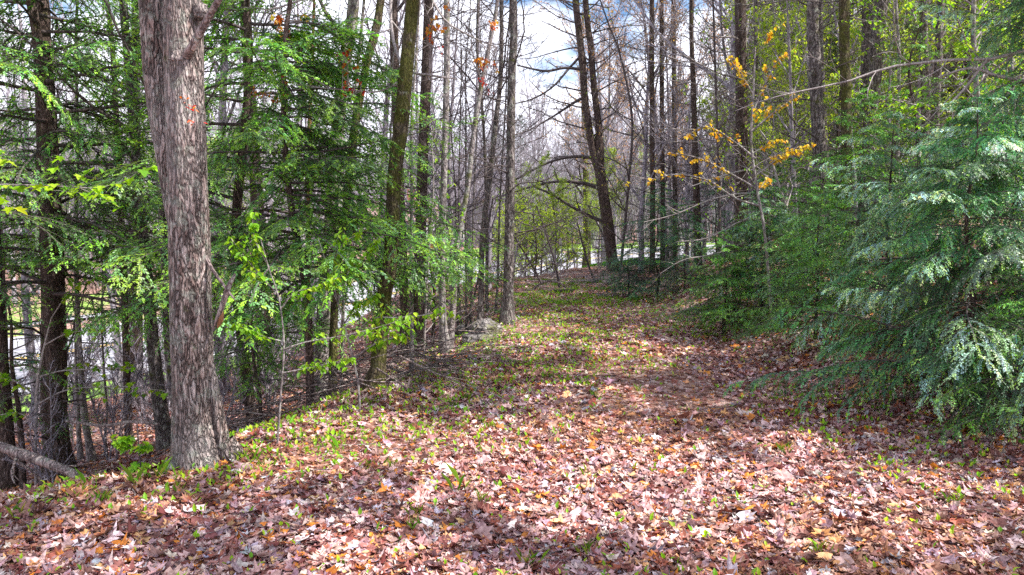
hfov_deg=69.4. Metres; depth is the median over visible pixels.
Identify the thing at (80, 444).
stem sapling
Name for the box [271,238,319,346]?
bare shrub
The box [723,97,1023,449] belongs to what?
hemlock tree
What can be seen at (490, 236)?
bare tree
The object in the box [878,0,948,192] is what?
bare tree
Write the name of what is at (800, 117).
bare tree
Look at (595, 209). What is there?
bare tree
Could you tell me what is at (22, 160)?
bare tree
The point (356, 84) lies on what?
stem sapling
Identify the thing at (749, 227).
hemlock tree
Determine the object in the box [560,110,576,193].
pine tree
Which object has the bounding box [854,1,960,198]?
bare tree
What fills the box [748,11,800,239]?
bare tree
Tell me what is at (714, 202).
bare tree
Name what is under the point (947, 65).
bare tree
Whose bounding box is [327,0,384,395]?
mossy tree
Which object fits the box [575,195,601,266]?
bare tree
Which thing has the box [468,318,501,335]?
boulder
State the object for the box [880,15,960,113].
bare tree
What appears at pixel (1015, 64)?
bare tree
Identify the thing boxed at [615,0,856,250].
pine tree
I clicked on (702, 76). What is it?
bare tree
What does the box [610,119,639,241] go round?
bare tree
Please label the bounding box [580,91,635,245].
bare tree
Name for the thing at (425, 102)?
dark tree
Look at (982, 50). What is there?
bare tree
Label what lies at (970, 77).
pine tree
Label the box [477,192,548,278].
shrub
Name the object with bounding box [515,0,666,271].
bare tree
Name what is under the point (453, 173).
stem sapling
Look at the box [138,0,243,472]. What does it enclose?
maple tree
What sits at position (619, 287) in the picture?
hemlock tree
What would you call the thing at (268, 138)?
bare tree
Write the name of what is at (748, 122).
bare tree
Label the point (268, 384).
bare shrub
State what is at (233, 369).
bare shrub
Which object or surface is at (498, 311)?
hemlock tree
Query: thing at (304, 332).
bare shrub
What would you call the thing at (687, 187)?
bare tree
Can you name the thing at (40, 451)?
bare shrub
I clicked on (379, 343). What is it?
sapling
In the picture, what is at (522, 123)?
pine tree
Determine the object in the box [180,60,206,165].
creeper vine
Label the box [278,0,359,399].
maple tree
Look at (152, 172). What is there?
bare tree
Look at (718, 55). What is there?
bare tree
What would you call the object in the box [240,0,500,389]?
maple tree
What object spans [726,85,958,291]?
hemlock tree
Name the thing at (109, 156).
bare tree
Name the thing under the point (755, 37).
pine tree
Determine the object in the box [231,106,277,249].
bare tree
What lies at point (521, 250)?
bare tree
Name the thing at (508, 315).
bare tree
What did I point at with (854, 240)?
hemlock tree
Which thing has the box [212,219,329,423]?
hemlock tree
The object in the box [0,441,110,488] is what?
fallen log
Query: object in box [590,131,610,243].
bare tree
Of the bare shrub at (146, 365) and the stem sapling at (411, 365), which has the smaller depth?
the stem sapling at (411, 365)
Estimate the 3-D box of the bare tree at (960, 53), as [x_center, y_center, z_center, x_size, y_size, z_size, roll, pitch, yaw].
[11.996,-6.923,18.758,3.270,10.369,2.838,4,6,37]
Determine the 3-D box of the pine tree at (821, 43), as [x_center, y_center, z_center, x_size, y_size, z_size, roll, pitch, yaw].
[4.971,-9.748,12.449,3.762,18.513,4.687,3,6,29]
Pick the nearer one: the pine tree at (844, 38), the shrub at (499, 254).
the pine tree at (844, 38)
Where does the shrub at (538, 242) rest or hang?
on the ground at (618, 370)
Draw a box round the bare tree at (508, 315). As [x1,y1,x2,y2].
[414,0,608,324]
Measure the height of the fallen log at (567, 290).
0.098 m
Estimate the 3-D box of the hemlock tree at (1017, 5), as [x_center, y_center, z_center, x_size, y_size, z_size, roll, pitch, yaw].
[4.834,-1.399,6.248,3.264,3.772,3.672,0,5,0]
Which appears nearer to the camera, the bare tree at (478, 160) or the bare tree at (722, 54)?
the bare tree at (722, 54)
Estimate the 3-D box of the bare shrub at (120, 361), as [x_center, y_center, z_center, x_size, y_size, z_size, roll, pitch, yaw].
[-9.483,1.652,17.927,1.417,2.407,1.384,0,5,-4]
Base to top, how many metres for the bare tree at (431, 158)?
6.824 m
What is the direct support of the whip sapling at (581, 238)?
on the ground at (618, 370)
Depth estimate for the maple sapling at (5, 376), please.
8.43 m
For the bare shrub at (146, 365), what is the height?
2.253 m
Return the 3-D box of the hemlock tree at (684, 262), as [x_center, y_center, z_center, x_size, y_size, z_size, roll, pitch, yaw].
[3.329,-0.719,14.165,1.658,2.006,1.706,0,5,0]
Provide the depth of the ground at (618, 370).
7.36 m
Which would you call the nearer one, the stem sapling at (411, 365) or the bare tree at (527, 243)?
the stem sapling at (411, 365)
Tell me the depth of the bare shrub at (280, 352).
11.17 m
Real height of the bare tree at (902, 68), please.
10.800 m
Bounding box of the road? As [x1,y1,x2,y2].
[8,245,714,394]
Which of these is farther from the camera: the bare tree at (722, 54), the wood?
the wood
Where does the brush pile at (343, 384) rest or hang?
on the ground at (618, 370)
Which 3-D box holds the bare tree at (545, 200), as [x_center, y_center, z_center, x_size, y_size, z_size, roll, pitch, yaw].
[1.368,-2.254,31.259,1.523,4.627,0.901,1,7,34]
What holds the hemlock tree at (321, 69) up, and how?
on the ground at (618, 370)
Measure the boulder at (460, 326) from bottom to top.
0.268 m
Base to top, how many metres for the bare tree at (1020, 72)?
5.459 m
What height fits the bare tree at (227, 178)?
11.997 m
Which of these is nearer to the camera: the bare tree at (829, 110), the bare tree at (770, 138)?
the bare tree at (770, 138)
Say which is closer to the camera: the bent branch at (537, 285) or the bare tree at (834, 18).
the bare tree at (834, 18)
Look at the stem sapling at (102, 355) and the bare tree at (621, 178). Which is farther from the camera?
the bare tree at (621, 178)
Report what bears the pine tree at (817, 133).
on the ground at (618, 370)
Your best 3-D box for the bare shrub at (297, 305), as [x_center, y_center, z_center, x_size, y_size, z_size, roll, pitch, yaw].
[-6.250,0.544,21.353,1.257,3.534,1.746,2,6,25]
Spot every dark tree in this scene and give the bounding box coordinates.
[291,0,464,358]
[362,0,506,351]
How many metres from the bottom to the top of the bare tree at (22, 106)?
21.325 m
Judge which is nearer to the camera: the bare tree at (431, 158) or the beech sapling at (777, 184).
the beech sapling at (777, 184)
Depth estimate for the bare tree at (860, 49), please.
20.62 m
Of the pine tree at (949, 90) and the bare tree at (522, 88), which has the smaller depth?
the pine tree at (949, 90)
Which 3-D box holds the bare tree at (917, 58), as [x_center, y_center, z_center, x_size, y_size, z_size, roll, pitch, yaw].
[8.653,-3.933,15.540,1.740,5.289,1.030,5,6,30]
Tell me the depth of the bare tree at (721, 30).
20.18 m
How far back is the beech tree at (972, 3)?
9.04 m
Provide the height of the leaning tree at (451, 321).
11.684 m
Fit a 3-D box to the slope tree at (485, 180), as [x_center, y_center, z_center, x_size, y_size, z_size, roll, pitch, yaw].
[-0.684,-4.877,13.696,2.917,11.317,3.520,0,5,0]
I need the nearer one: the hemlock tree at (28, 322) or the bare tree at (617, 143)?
the hemlock tree at (28, 322)
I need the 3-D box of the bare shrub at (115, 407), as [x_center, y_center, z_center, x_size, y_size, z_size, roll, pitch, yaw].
[-5.314,1.598,9.784,1.023,1.834,0.717,1,5,13]
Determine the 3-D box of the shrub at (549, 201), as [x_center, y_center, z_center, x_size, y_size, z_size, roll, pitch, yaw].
[1.151,-2.341,30.010,3.873,4.640,3.360,0,5,0]
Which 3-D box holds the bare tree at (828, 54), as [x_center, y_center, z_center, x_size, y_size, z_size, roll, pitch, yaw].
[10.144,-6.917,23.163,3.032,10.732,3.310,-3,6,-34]
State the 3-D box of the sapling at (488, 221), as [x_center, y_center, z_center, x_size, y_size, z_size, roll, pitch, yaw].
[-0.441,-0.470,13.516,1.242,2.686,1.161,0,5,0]
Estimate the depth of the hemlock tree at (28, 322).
13.65 m
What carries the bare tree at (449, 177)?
on the ground at (618, 370)
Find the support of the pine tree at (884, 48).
on the ground at (618, 370)
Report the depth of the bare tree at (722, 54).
43.40 m
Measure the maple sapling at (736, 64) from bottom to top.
3.989 m
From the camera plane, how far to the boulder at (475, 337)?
10.15 m
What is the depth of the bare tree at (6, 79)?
40.85 m
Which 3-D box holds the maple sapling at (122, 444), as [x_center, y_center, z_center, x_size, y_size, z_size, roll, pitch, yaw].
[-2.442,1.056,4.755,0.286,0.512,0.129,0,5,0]
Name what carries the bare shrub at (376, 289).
on the ground at (618, 370)
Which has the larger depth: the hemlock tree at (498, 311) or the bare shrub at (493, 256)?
the bare shrub at (493, 256)
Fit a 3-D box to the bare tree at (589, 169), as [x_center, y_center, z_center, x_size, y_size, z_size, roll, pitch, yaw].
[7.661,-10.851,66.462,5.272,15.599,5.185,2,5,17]
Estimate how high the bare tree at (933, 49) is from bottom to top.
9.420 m
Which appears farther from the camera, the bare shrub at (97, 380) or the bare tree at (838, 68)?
the bare tree at (838, 68)
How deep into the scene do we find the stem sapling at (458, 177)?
13.30 m
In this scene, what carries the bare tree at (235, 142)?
on the ground at (618, 370)
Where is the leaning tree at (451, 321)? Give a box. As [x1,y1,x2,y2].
[402,0,548,347]
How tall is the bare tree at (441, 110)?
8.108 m
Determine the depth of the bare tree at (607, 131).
35.38 m
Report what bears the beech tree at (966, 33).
on the ground at (618, 370)
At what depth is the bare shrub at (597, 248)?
29.59 m
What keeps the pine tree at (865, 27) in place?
on the ground at (618, 370)
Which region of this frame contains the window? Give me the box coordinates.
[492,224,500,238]
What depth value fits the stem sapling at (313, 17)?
9.43 m
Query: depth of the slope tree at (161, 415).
9.13 m
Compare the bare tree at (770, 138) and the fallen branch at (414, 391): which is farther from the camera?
the bare tree at (770, 138)
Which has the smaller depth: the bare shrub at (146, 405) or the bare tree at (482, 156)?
the bare shrub at (146, 405)
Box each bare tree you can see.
[0,0,123,418]
[0,9,40,288]
[0,25,34,193]
[0,56,34,192]
[0,163,35,302]
[11,121,37,233]
[21,0,147,387]
[55,83,80,210]
[61,121,93,267]
[63,63,167,303]
[68,129,107,260]
[74,65,125,279]
[86,3,266,235]
[104,60,249,225]
[128,0,334,394]
[204,18,249,199]
[207,125,231,212]
[207,133,236,223]
[215,0,361,335]
[215,44,274,246]
[227,105,249,212]
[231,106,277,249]
[236,0,340,348]
[237,0,378,338]
[244,84,279,248]
[244,85,281,260]
[260,91,287,246]
[300,0,454,291]
[364,0,458,267]
[378,0,476,249]
[388,35,439,249]
[405,0,482,284]
[408,0,506,302]
[414,0,608,324]
[433,0,538,291]
[452,17,542,288]
[458,62,525,228]
[460,104,497,196]
[493,198,521,265]
[495,207,520,262]
[496,221,515,274]
[500,44,545,243]
[503,150,550,269]
[516,215,530,276]
[517,65,561,248]
[517,97,550,241]
[520,214,534,275]
[522,86,565,208]
[523,121,565,211]
[531,182,552,270]
[532,0,649,203]
[542,177,572,272]
[543,0,637,260]
[546,0,718,266]
[550,111,580,238]
[553,172,586,267]
[564,13,628,260]
[569,81,619,248]
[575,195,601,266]
[576,135,625,265]
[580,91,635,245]
[584,171,616,261]
[585,147,625,260]
[587,0,712,273]
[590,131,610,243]
[593,23,666,246]
[604,0,779,252]
[606,0,699,256]
[610,43,649,200]
[610,103,642,243]
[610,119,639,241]
[630,127,658,240]
[640,8,735,274]
[655,1,729,201]
[657,91,705,213]
[662,98,712,266]
[664,67,713,223]
[665,47,719,256]
[665,71,705,205]
[666,0,855,83]
[671,0,800,258]
[671,1,730,253]
[681,40,729,204]
[682,139,710,260]
[684,109,720,259]
[689,15,761,251]
[691,87,717,238]
[696,1,762,205]
[697,0,760,157]
[703,87,726,233]
[705,71,765,194]
[707,108,721,242]
[708,76,765,244]
[709,0,801,177]
[719,0,836,235]
[725,67,759,196]
[734,40,809,250]
[739,0,863,233]
[747,0,832,190]
[747,70,771,215]
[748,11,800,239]
[749,2,832,233]
[749,56,855,183]
[754,19,800,231]
[759,23,830,212]
[766,0,918,227]
[778,2,856,164]
[779,2,838,227]
[787,11,881,133]
[793,0,889,221]
[796,24,857,152]
[798,6,857,226]
[823,3,960,160]
[824,0,917,183]
[824,0,991,182]
[830,11,919,203]
[850,0,948,194]
[853,0,914,236]
[854,0,943,102]
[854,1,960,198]
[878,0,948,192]
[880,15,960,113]
[888,0,968,211]
[905,0,986,197]
[908,0,1022,183]
[941,0,1023,152]
[944,1,1022,154]
[961,0,1023,123]
[970,1,1023,216]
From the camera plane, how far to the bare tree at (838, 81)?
21.97 m
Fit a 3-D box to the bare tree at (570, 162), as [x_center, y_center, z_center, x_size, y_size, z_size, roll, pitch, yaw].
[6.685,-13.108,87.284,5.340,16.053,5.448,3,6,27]
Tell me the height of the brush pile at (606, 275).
1.476 m
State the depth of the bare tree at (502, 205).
32.92 m
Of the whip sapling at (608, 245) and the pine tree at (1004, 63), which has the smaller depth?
the pine tree at (1004, 63)
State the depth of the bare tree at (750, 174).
16.65 m
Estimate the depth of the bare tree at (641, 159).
78.37 m
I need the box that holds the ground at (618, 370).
[0,210,1023,574]
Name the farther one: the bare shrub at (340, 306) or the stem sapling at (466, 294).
the bare shrub at (340, 306)
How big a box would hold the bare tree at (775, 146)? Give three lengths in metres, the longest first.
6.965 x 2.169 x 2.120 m
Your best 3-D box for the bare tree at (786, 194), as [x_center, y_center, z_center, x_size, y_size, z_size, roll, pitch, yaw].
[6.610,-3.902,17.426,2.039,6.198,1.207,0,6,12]
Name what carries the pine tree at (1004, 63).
on the ground at (618, 370)
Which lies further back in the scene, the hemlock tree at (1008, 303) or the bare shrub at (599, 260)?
the bare shrub at (599, 260)
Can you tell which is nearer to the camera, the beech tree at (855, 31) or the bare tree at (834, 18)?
the beech tree at (855, 31)
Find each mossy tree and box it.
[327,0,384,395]
[351,0,542,354]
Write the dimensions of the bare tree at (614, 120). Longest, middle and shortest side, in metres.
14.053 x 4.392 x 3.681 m
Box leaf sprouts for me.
[0,278,1023,574]
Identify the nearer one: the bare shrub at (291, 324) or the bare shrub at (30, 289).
the bare shrub at (291, 324)
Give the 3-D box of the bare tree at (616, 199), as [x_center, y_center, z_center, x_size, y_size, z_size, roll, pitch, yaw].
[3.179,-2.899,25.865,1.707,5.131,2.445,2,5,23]
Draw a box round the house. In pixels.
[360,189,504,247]
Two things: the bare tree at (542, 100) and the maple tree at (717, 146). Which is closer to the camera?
the maple tree at (717, 146)
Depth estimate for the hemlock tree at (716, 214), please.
16.86 m
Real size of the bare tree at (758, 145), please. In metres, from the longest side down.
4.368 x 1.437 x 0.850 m
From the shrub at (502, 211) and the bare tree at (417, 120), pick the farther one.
the shrub at (502, 211)
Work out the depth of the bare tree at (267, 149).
61.39 m
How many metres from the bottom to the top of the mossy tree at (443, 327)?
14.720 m
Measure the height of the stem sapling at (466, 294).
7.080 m
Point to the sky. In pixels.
(564, 56)
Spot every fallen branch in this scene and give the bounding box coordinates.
[65,409,164,439]
[352,374,465,411]
[792,365,832,389]
[940,444,998,461]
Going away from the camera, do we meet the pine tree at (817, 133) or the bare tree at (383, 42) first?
the pine tree at (817, 133)
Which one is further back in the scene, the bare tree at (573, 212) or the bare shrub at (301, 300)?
the bare tree at (573, 212)
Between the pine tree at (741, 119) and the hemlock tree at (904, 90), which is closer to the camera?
the hemlock tree at (904, 90)
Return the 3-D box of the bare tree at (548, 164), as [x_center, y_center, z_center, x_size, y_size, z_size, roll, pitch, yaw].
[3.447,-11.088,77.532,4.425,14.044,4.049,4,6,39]
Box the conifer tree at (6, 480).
[0,24,36,489]
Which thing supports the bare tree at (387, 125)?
on the ground at (618, 370)
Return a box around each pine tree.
[16,0,236,408]
[131,0,364,385]
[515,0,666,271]
[515,115,531,237]
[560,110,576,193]
[576,0,712,273]
[590,0,796,272]
[596,0,725,271]
[614,0,726,269]
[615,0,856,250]
[627,0,857,255]
[674,1,801,224]
[689,13,750,234]
[698,0,911,235]
[719,0,902,275]
[730,0,983,271]
[750,0,881,242]
[758,1,1002,188]
[780,0,951,205]
[819,0,973,251]
[825,0,1015,231]
[827,3,996,181]
[886,2,1021,158]
[892,1,976,162]
[903,0,1023,192]
[906,1,964,195]
[929,0,1022,219]
[945,2,1023,181]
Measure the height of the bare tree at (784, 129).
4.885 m
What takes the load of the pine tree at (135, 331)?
on the ground at (618, 370)
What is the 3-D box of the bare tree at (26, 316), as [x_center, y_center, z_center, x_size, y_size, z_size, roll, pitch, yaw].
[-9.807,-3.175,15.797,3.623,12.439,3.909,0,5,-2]
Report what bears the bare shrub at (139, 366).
on the ground at (618, 370)
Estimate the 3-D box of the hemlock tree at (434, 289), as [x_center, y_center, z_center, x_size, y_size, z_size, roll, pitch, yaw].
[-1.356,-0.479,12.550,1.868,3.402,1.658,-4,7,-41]
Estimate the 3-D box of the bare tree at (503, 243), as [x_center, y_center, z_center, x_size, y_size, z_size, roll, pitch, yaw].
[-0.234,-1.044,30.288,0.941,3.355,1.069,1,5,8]
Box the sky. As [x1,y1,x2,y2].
[0,0,1022,199]
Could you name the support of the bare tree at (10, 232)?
on the ground at (618, 370)
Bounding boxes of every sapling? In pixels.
[0,273,167,485]
[8,161,99,459]
[87,168,130,456]
[109,413,153,472]
[224,210,416,443]
[267,0,341,281]
[308,0,392,390]
[318,227,461,412]
[356,0,499,371]
[381,0,493,326]
[406,122,476,359]
[408,0,524,332]
[429,0,497,326]
[450,1,550,324]
[454,188,521,321]
[462,1,542,313]
[496,232,541,282]
[515,195,561,287]
[558,216,595,282]
[583,190,633,275]
[625,21,815,330]
[643,123,861,285]
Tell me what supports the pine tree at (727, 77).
on the ground at (618, 370)
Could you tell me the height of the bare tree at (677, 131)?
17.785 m
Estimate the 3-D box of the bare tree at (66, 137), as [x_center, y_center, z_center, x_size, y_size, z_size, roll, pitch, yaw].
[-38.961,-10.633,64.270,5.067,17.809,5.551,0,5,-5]
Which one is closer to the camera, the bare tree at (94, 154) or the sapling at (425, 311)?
the sapling at (425, 311)
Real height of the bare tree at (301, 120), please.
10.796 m
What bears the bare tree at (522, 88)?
on the ground at (618, 370)
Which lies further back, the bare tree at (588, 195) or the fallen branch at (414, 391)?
the bare tree at (588, 195)
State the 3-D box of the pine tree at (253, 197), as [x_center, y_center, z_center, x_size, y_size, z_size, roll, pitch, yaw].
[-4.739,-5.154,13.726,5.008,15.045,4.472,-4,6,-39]
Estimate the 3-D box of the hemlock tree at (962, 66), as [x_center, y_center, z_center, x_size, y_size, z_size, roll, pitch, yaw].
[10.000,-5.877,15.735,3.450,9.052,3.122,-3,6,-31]
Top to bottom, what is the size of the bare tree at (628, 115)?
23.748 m
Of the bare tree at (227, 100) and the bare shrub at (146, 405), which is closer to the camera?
the bare shrub at (146, 405)
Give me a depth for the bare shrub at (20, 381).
14.11 m
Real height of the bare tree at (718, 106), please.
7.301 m
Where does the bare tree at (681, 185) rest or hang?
on the ground at (618, 370)
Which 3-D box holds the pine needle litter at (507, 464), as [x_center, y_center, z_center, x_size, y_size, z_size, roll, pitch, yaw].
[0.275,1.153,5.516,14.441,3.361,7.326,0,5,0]
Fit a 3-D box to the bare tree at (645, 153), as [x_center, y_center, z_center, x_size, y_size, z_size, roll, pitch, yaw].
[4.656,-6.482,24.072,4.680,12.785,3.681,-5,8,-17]
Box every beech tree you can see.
[823,0,969,250]
[882,0,1023,246]
[905,0,1023,222]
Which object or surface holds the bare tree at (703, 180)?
on the ground at (618, 370)
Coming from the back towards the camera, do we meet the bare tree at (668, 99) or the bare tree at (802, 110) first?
the bare tree at (668, 99)
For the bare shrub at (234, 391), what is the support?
on the ground at (618, 370)
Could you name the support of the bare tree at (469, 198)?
on the ground at (618, 370)
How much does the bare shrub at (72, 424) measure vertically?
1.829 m
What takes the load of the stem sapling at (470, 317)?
on the ground at (618, 370)
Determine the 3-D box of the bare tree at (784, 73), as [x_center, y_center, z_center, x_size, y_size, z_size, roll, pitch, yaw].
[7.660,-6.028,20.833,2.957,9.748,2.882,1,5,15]
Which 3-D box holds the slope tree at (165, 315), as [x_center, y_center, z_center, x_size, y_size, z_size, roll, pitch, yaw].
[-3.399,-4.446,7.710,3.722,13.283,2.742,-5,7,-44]
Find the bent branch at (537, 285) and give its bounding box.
[533,280,568,289]
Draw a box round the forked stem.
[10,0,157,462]
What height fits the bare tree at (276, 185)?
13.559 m
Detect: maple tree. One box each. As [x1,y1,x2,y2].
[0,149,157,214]
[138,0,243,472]
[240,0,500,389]
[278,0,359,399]
[570,0,683,279]
[686,0,773,275]
[696,0,1023,139]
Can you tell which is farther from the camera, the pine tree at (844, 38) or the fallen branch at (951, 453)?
the pine tree at (844, 38)
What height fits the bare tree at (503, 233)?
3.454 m
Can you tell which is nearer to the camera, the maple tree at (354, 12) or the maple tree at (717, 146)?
the maple tree at (354, 12)
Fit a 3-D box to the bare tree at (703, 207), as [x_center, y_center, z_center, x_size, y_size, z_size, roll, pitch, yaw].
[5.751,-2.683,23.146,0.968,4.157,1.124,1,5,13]
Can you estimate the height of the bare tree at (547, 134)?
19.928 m
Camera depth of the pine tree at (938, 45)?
12.47 m
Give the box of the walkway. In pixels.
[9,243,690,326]
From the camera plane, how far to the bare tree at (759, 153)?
21.74 m
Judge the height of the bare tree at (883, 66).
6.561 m
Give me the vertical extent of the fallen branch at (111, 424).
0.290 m
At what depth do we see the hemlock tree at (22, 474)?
8.52 m
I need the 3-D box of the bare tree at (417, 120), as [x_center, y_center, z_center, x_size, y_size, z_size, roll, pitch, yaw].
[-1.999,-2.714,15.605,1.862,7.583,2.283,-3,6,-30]
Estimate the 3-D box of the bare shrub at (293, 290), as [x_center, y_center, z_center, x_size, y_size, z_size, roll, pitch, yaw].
[-5.422,0.469,16.247,2.011,3.423,1.950,-1,5,-9]
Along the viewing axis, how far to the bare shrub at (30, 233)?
43.31 m
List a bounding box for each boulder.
[454,324,469,335]
[461,333,498,342]
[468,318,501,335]
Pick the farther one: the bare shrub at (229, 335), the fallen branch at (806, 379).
the bare shrub at (229, 335)
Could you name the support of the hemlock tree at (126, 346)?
on the ground at (618, 370)
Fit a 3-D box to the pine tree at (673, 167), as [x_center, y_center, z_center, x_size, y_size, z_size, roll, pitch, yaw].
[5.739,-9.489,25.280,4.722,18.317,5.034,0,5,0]
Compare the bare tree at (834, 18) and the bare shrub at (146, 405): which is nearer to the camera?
the bare shrub at (146, 405)
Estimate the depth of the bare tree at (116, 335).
18.71 m
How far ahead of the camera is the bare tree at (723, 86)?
24.22 m
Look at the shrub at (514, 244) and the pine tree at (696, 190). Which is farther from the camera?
the shrub at (514, 244)
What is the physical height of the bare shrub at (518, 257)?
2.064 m
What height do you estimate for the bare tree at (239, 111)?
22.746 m
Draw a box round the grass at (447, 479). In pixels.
[5,257,965,565]
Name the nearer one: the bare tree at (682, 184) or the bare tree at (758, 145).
the bare tree at (758, 145)
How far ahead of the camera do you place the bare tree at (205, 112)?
19.18 m
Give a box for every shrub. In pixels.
[1,358,82,485]
[2,178,38,288]
[6,183,81,293]
[11,366,32,427]
[14,369,32,423]
[30,354,96,442]
[33,329,101,386]
[66,298,110,416]
[71,342,144,460]
[78,239,114,288]
[81,313,147,391]
[85,333,140,416]
[108,320,167,419]
[116,323,171,428]
[117,316,164,398]
[132,348,167,430]
[158,249,232,379]
[162,333,265,429]
[213,277,250,362]
[213,315,255,393]
[226,240,310,348]
[229,300,291,412]
[243,292,303,405]
[246,269,318,363]
[254,310,304,388]
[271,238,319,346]
[280,266,314,338]
[285,237,342,350]
[289,298,315,360]
[312,270,350,328]
[356,231,413,317]
[406,218,449,322]
[471,174,577,276]
[474,225,531,279]
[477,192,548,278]
[491,245,503,277]
[494,198,574,277]
[500,175,589,275]
[514,231,534,276]
[519,173,597,271]
[520,176,593,269]
[536,227,569,280]
[548,194,591,268]
[590,233,603,264]
[592,245,605,268]
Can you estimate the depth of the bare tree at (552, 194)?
24.83 m
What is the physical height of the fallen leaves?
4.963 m
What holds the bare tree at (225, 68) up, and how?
on the ground at (618, 370)
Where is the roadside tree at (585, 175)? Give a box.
[552,0,612,266]
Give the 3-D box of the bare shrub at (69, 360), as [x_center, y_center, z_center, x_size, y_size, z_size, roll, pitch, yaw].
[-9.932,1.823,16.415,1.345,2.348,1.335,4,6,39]
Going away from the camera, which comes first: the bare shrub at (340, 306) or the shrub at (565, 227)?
the bare shrub at (340, 306)
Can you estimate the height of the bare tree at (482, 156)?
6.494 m
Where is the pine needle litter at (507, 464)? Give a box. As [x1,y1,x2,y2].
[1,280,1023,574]
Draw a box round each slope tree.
[0,0,221,452]
[60,0,257,408]
[435,0,546,309]
[436,0,557,319]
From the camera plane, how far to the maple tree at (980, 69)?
6.45 m
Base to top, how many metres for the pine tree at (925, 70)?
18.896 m
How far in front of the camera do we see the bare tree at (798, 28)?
15.44 m
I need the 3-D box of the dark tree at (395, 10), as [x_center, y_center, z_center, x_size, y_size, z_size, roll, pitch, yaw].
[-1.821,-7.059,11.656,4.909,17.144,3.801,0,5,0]
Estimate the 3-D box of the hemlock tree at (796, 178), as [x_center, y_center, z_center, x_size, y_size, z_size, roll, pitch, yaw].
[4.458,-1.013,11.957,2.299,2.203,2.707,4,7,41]
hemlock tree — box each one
[0,0,113,405]
[0,0,251,440]
[0,0,269,481]
[0,236,107,491]
[1,0,405,424]
[55,0,511,406]
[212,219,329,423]
[395,158,492,343]
[473,266,528,313]
[586,235,662,299]
[591,180,704,301]
[642,197,714,291]
[653,232,781,336]
[673,178,833,329]
[681,173,767,262]
[718,157,838,276]
[718,180,916,353]
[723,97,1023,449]
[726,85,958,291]
[762,110,1017,353]
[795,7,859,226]
[806,32,857,223]
[838,0,1023,314]
[846,0,980,250]
[879,1,1022,193]
[909,253,1023,446]
[952,0,1023,183]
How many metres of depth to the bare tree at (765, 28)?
12.86 m
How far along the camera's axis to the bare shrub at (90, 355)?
14.54 m
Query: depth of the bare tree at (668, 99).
28.62 m
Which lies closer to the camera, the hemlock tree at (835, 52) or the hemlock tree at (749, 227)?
the hemlock tree at (749, 227)
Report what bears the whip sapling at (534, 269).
on the ground at (618, 370)
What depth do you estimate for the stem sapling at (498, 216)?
13.76 m
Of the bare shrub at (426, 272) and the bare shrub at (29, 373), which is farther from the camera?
the bare shrub at (426, 272)
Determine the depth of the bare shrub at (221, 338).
13.91 m
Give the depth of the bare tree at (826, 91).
18.44 m
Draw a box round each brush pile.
[144,301,571,462]
[514,255,664,287]
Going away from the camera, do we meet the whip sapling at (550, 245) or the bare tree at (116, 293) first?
the bare tree at (116, 293)
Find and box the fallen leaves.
[0,199,1023,574]
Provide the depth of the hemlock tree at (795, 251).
8.19 m
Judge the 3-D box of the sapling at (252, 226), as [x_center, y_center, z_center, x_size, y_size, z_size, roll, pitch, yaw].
[-1.349,0.350,5.192,1.363,1.789,0.170,0,5,0]
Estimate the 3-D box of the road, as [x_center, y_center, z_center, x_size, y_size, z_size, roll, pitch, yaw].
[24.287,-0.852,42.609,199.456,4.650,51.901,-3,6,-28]
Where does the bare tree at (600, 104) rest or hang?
on the ground at (618, 370)
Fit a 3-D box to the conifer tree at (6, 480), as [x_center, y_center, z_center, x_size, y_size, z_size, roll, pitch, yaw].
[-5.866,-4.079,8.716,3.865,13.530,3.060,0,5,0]
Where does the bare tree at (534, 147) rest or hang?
on the ground at (618, 370)
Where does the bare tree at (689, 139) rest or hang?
on the ground at (618, 370)
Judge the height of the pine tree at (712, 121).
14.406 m
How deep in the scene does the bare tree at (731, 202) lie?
16.82 m
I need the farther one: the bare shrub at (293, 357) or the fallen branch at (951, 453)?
the bare shrub at (293, 357)
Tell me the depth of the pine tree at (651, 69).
23.50 m
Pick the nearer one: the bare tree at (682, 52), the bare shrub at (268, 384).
the bare shrub at (268, 384)
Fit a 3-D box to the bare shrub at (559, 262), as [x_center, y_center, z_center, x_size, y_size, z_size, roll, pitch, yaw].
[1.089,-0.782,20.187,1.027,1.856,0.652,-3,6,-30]
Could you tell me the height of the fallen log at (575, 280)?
1.148 m
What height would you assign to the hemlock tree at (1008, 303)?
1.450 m
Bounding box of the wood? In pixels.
[0,66,798,249]
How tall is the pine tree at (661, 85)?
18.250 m
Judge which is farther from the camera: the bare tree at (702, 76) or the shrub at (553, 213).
the bare tree at (702, 76)
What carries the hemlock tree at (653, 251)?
on the ground at (618, 370)
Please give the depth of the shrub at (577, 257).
32.89 m
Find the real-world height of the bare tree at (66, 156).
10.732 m
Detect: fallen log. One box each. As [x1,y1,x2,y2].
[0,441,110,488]
[533,256,615,287]
[542,289,574,293]
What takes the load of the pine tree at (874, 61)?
on the ground at (618, 370)

